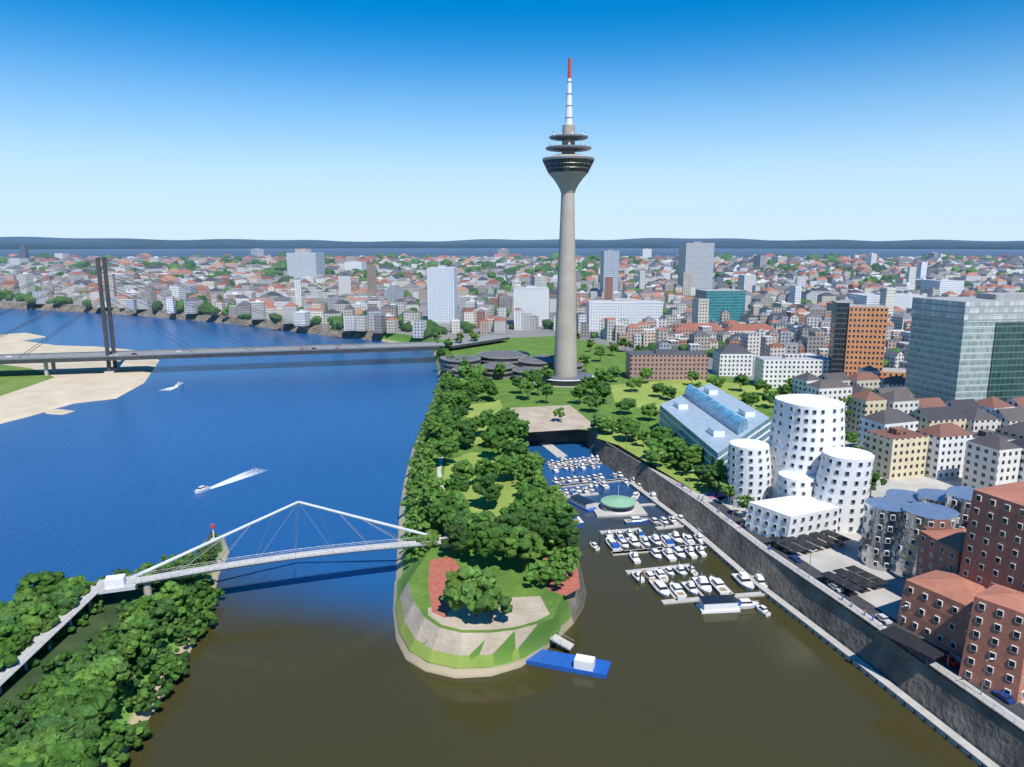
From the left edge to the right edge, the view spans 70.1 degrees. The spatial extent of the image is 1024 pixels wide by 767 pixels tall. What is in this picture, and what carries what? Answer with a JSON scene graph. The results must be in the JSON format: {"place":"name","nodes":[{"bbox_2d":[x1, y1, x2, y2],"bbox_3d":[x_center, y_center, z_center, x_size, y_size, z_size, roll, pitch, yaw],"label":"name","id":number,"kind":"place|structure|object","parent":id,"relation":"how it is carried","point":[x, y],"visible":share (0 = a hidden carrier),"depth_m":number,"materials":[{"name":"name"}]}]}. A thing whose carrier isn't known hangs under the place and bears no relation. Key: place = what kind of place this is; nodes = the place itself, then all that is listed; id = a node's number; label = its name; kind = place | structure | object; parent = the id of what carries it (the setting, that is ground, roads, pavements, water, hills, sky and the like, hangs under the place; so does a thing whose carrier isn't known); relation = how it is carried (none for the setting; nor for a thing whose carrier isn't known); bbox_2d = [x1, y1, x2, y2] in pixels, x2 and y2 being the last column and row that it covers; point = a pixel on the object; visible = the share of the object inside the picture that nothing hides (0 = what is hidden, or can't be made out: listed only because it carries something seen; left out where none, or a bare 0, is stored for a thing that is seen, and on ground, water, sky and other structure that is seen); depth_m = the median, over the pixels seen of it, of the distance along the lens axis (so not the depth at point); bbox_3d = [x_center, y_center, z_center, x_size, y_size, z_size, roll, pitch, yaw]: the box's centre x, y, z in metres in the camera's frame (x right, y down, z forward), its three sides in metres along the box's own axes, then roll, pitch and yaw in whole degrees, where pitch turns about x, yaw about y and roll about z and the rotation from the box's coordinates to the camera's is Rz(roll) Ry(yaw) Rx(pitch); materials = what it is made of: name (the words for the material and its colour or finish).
{"place":"outdoors","nodes":[
{"label":"outdoors","id":0,"kind":"place"},
{"bbox_2d":[0,364,53,395],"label":"bank grass","id":1,"kind":"structure","parent":0,"point":[14,378],"depth_m":600.75,"materials":[{"name":"green plant"}]},
{"bbox_2d":[0,333,158,423],"bbox_3d":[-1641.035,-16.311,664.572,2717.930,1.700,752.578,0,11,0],"label":"sand bank","id":2,"kind":"structure","parent":0,"point":[69,383],"depth_m":587.92,"materials":[{"name":"beige sand"}]},
{"bbox_2d":[437,457,442,469],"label":"path","id":3,"kind":"structure","parent":0,"point":[440,463],"depth_m":336.83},
{"bbox_2d":[437,470,446,536],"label":"path","id":4,"kind":"structure","parent":0,"point":[439,474],"depth_m":318.08,"materials":[{"name":"grey concrete"}]},
{"bbox_2d":[443,452,523,516],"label":"lawn","id":5,"kind":"structure","parent":0,"point":[479,503],"depth_m":300.16,"materials":[{"name":"green plant"}]},
{"bbox_2d":[466,400,502,444],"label":"lawn","id":6,"kind":"structure","parent":0,"point":[474,410],"depth_m":446.11,"materials":[{"name":"green plant"}]},
{"bbox_2d":[0,308,980,766],"bbox_3d":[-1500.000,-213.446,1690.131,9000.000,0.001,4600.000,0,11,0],"label":"water","id":7,"kind":"structure","parent":0,"point":[300,664],"depth_m":226.16,"materials":[{"name":"blue liquid"}]},
{"bbox_2d":[44,409,73,414],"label":"sand islet","id":8,"kind":"object","parent":7,"relation":"in","point":[59,411],"visible":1,"depth_m":482.89,"materials":[{"name":"beige sand"}]},
{"bbox_2d":[0,531,228,766],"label":"ground","id":9,"kind":"structure","parent":7,"relation":"in","point":[74,641],"depth_m":194.38,"materials":[{"name":"green plant"}]},
{"bbox_2d":[0,544,224,766],"bbox_3d":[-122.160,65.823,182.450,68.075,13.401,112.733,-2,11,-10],"label":"trees","id":10,"kind":"object","parent":9,"relation":"on","point":[62,724],"depth_m":175.59,"materials":[{"name":"green plant"}]},
{"bbox_2d":[210,524,215,541],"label":"beacon","id":11,"kind":"object","parent":9,"relation":"on","point":[212,526],"visible":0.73,"depth_m":267.23,"materials":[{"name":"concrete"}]},
{"bbox_2d":[175,382,209,493],"bbox_3d":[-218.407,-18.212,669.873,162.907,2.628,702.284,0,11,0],"label":"rhine boats","id":12,"kind":"object","parent":7,"relation":"on","point":[201,489],"visible":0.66,"depth_m":328.44,"materials":[{"name":"white plastic"}]},
{"bbox_2d":[162,386,261,488],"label":"wake foam","id":13,"kind":"object","parent":7,"relation":"on","point":[236,478],"visible":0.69,"depth_m":348.45,"materials":[{"name":"white"}]},
{"bbox_2d":[526,631,610,678],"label":"barge","id":14,"kind":"object","parent":7,"relation":"in","point":[586,665],"visible":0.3,"depth_m":192.32,"materials":[{"name":"blue metal"}]},
{"bbox_2d":[539,442,764,604],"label":"floating docks","id":15,"kind":"object","parent":7,"relation":"on","point":[618,505],"visible":0.7,"depth_m":299.44,"materials":[{"name":"white paint"}]},
{"bbox_2d":[546,455,770,616],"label":"moored boats","id":16,"kind":"object","parent":7,"relation":"in","point":[722,602],"visible":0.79,"depth_m":260.62,"materials":[{"name":"white plastic"}]},
{"bbox_2d":[628,482,999,766],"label":"quay ledge","id":17,"kind":"object","parent":7,"relation":"in","point":[967,748],"visible":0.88,"depth_m":195.21,"materials":[{"name":"concrete"}]},
{"bbox_2d":[0,270,1023,766],"bbox_3d":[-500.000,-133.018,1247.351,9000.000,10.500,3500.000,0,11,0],"label":"embankment wall","id":18,"kind":"structure","parent":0,"point":[990,734],"depth_m":220.75,"materials":[{"name":"grey concrete"}]},
{"bbox_2d":[396,583,551,668],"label":"sloped embankment","id":19,"kind":"structure","parent":18,"relation":"on","point":[441,646],"depth_m":191.85,"materials":[{"name":"grey concrete"}]},
{"bbox_2d":[19,242,963,387],"bbox_3d":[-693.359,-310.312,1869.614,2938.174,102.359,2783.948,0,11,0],"label":"high-rise buildings","id":20,"kind":"structure","parent":18,"relation":"on","point":[696,259],"depth_m":844.89,"materials":[{"name":"white concrete"}]},
{"bbox_2d":[400,347,582,584],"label":"trees","id":21,"kind":"object","parent":18,"relation":"on","point":[558,565],"visible":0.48,"depth_m":272.79,"materials":[{"name":"green plant"}]},
{"bbox_2d":[408,336,791,632],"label":"park grass","id":22,"kind":"structure","parent":18,"relation":"on","point":[511,577],"depth_m":420.93,"materials":[{"name":"green plant"}]},
{"bbox_2d":[428,556,458,617],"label":"brick paving","id":23,"kind":"structure","parent":22,"relation":"on","point":[439,568],"depth_m":219.44,"materials":[{"name":"brick"}]},
{"bbox_2d":[428,596,549,629],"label":"paved terrace","id":24,"kind":"structure","parent":22,"relation":"on","point":[527,610],"depth_m":198.90,"materials":[{"name":"beige concrete"}]},
{"bbox_2d":[420,357,578,535],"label":"park trees","id":25,"kind":"object","parent":22,"relation":"on","point":[436,497],"depth_m":298.88,"materials":[{"name":"green plant"}]},
{"bbox_2d":[440,350,582,381],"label":"parliament building","id":26,"kind":"structure","parent":22,"relation":"on","point":[516,363],"depth_m":562.36,"materials":[{"name":"stone"}]},
{"bbox_2d":[540,558,579,595],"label":"brick paving","id":27,"kind":"structure","parent":22,"relation":"on","point":[571,584],"depth_m":216.88,"materials":[{"name":"brick"}]},
{"bbox_2d":[533,58,594,387],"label":"television tower","id":28,"kind":"structure","parent":22,"relation":"on","point":[568,169],"depth_m":515.66,"materials":[{"name":"concrete"}]},
{"bbox_2d":[431,354,790,623],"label":"park trees","id":29,"kind":"object","parent":22,"relation":"on","point":[509,535],"depth_m":278.89,"materials":[{"name":"green plant"}]},
{"bbox_2d":[658,383,770,484],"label":"office building","id":30,"kind":"structure","parent":22,"relation":"on","point":[710,419],"depth_m":356.49,"materials":[{"name":"blue glass"}]},
{"bbox_2d":[631,457,780,547],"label":"promenade paving","id":31,"kind":"structure","parent":18,"relation":"on","point":[705,495],"depth_m":287.40,"materials":[{"name":"grey concrete"}]},
{"bbox_2d":[708,491,726,497],"bbox_3d":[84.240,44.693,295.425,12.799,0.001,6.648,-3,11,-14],"label":"car","id":32,"kind":"object","parent":31,"relation":"on","point":[712,494],"visible":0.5,"depth_m":294.76,"materials":[{"name":"blue metal"}]},
{"bbox_2d":[695,289,745,321],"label":"office building","id":33,"kind":"structure","parent":18,"relation":"on","point":[731,302],"depth_m":901.56,"materials":[{"name":"teal glass"}]},
{"bbox_2d":[606,442,1023,729],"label":"quay kerb","id":34,"kind":"structure","parent":18,"relation":"on","point":[845,605],"depth_m":202.85,"materials":[{"name":"concrete"}]},
{"bbox_2d":[702,441,1023,732],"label":"pavement","id":35,"kind":"structure","parent":18,"relation":"on","point":[886,598],"depth_m":226.88,"materials":[{"name":"grey concrete"}]},
{"bbox_2d":[727,394,874,543],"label":"white building complex","id":36,"kind":"structure","parent":35,"relation":"on","point":[805,470],"depth_m":266.49,"materials":[{"name":"paint"}]},
{"bbox_2d":[606,434,1023,725],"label":"street furniture","id":37,"kind":"object","parent":35,"relation":"on","point":[923,647],"visible":1,"depth_m":215.31,"materials":[{"name":"grey metal"}]},
{"bbox_2d":[857,481,1023,703],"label":"buildings","id":38,"kind":"structure","parent":35,"relation":"on","point":[963,595],"depth_m":186.10,"materials":[{"name":"brick"}]},
{"bbox_2d":[708,501,1023,720],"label":"road","id":39,"kind":"structure","parent":18,"relation":"on","point":[1017,709],"depth_m":210.72,"materials":[{"name":"grey asphalt"}]},
{"bbox_2d":[707,502,1021,719],"bbox_3d":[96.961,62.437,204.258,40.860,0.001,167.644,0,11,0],"label":"railing","id":40,"kind":"object","parent":39,"relation":"on","point":[863,611],"visible":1,"depth_m":208.94,"materials":[{"name":"metal"}]},
{"bbox_2d":[740,521,1015,703],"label":"parked cars","id":41,"kind":"object","parent":39,"relation":"on","point":[1006,698],"visible":0.94,"depth_m":178.10,"materials":[{"name":"paint"}]},
{"bbox_2d":[828,301,905,377],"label":"orange brick tower","id":42,"kind":"structure","parent":18,"relation":"on","point":[857,339],"depth_m":493.68,"materials":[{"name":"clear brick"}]},
{"bbox_2d":[791,372,1023,487],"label":"apartment buildings","id":43,"kind":"structure","parent":18,"relation":"on","point":[898,427],"depth_m":323.75,"materials":[{"name":"white paint"}]},
{"bbox_2d":[905,292,1023,401],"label":"office building","id":44,"kind":"structure","parent":18,"relation":"on","point":[960,348],"depth_m":404.01,"materials":[{"name":"teal glass"}]},
{"bbox_2d":[0,237,1023,248],"bbox_3d":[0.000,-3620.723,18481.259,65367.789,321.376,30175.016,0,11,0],"label":"hills","id":45,"kind":"structure","parent":0,"point":[131,243],"depth_m":19570.82,"materials":[{"name":"green plant"}]},
{"bbox_2d":[0,248,1023,258],"bbox_3d":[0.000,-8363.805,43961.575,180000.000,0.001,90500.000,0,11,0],"label":"ground","id":46,"kind":"structure","parent":0,"point":[531,253],"depth_m":8669.11,"materials":[{"name":"green plant"}]},
{"bbox_2d":[0,248,1023,375],"bbox_3d":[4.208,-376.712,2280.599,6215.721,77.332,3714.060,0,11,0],"label":"city buildings","id":47,"kind":"structure","parent":46,"relation":"on","point":[804,328],"depth_m":1252.95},
{"bbox_2d":[0,251,1023,367],"bbox_3d":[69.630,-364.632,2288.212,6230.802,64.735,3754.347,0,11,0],"label":"city trees","id":48,"kind":"object","parent":46,"relation":"on","point":[336,323],"visible":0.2,"depth_m":1993.99,"materials":[{"name":"green plant"}]},
{"bbox_2d":[0,0,1023,241],"label":"sky","id":49,"kind":"structure","parent":0,"point":[329,120],"materials":[{"name":"blue"}]},
{"bbox_2d":[510,405,596,431],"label":"gravel plaza","id":50,"kind":"structure","parent":0,"point":[541,418],"depth_m":423.25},
{"bbox_2d":[597,428,710,493],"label":"lawn","id":51,"kind":"structure","parent":0,"point":[636,448],"depth_m":341.54,"materials":[{"name":"green plant"}]},
{"bbox_2d":[433,330,886,516],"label":"trees","id":52,"kind":"object","parent":51,"relation":"on","point":[527,385],"depth_m":457.91,"materials":[{"name":"green plant"}]},
{"bbox_2d":[610,380,789,410],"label":"lawn","id":53,"kind":"structure","parent":0,"point":[644,394],"depth_m":500.16,"materials":[{"name":"green plant"}]},
{"label":"ground","id":54,"kind":"structure","parent":0,"visible":0},
{"bbox_2d":[0,501,450,693],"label":"footbridge","id":55,"kind":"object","parent":54,"relation":"on","point":[115,583],"visible":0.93,"depth_m":222.80,"materials":[{"name":"metal"}]},
{"bbox_2d":[0,257,509,375],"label":"cable-stayed bridge","id":56,"kind":"structure","parent":54,"relation":"on","point":[107,355],"depth_m":631.97,"materials":[{"name":"metal"}]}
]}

